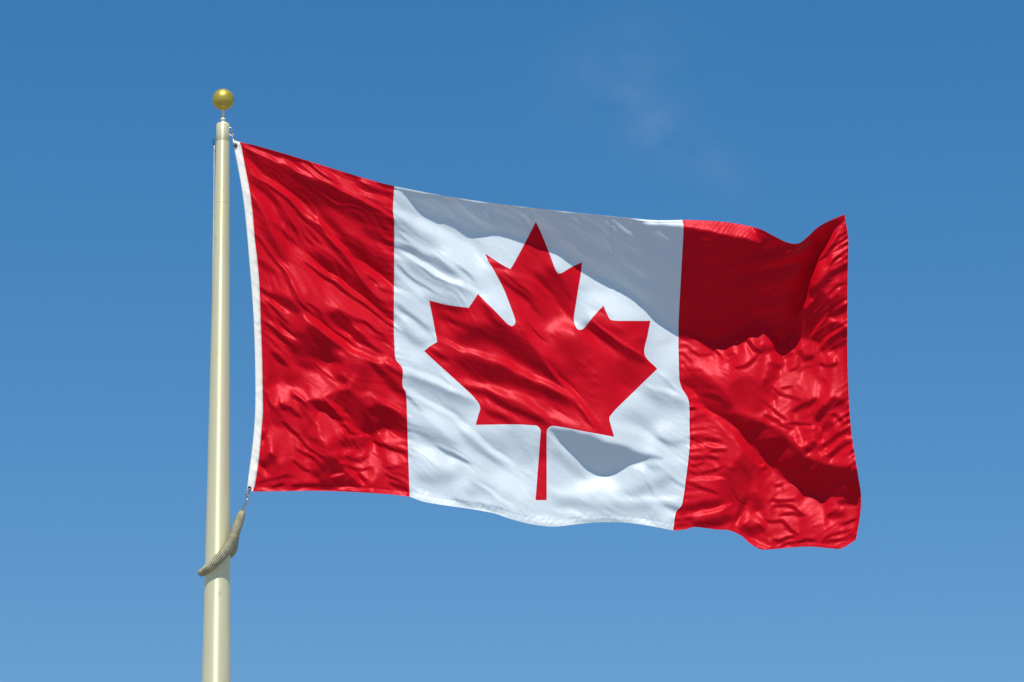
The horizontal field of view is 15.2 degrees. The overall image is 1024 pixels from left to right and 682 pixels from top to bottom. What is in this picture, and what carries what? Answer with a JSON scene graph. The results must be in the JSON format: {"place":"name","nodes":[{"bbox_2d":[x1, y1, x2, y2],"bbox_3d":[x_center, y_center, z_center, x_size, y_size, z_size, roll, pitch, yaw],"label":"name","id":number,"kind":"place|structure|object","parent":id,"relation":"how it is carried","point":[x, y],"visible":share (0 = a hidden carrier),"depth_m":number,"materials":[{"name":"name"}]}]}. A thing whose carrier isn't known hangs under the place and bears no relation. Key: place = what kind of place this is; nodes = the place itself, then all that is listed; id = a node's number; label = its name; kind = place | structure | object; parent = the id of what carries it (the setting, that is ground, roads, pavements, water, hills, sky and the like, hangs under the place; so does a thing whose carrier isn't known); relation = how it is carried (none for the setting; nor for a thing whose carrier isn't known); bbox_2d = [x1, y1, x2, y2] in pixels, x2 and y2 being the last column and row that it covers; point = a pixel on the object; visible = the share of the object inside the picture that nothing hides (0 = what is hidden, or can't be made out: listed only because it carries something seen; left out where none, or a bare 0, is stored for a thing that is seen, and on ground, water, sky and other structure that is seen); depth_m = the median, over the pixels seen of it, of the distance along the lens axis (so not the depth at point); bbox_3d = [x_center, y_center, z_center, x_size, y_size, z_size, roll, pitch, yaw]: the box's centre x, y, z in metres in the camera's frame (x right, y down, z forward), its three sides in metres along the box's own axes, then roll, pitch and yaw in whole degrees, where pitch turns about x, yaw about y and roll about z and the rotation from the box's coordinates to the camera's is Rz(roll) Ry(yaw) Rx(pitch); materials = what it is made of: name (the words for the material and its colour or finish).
{"place":"outdoors","nodes":[
{"label":"outdoors","id":0,"kind":"place"},
{"bbox_2d":[0,0,1023,681],"label":"sky","id":1,"kind":"structure","parent":0,"point":[903,120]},
{"label":"ground","id":2,"kind":"structure","parent":0,"visible":0},
{"bbox_2d":[202,89,233,681],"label":"flagpole","id":3,"kind":"object","parent":2,"relation":"on","point":[216,662],"visible":1,"depth_m":18.86,"materials":[{"name":"beige metal"}]},
{"bbox_2d":[212,145,214,278],"bbox_3d":[-1.459,2.249,18.481,0.053,6.665,0.216,-10,-19,32],"label":"halyard","id":4,"kind":"object","parent":3,"relation":"attached to","point":[213,201],"visible":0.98,"depth_m":19.24,"materials":[{"name":"fabric"}]},
{"bbox_2d":[198,510,244,576],"bbox_3d":[-1.435,0.992,18.755,0.192,0.330,0.244,11,-19,-34],"label":"wound sling","id":5,"kind":"object","parent":3,"relation":"attached to","point":[229,547],"visible":1,"depth_m":18.67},
{"bbox_3d":[-1.397,-1.012,19.268,0.038,0.106,0.118,0,-16,0],"label":"snap hook","id":6,"kind":"object","parent":3,"relation":"hanging from","visible":0},
{"bbox_2d":[232,140,860,549],"bbox_3d":[0.152,-0.010,18.918,3.106,2.086,0.328,0,-16,0],"label":"flag","id":7,"kind":"object","parent":6,"relation":"hanging from","point":[550,368],"visible":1,"depth_m":18.94,"materials":[{"name":"red fabric"}]},
{"bbox_2d":[241,488,249,510],"bbox_3d":[-1.296,0.775,18.705,0.044,0.116,0.028,0,-16,0],"label":"snap hook","id":8,"kind":"object","parent":7,"relation":"attached to","point":[246,493],"visible":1,"depth_m":18.69,"materials":[{"name":"metal"}]}
]}

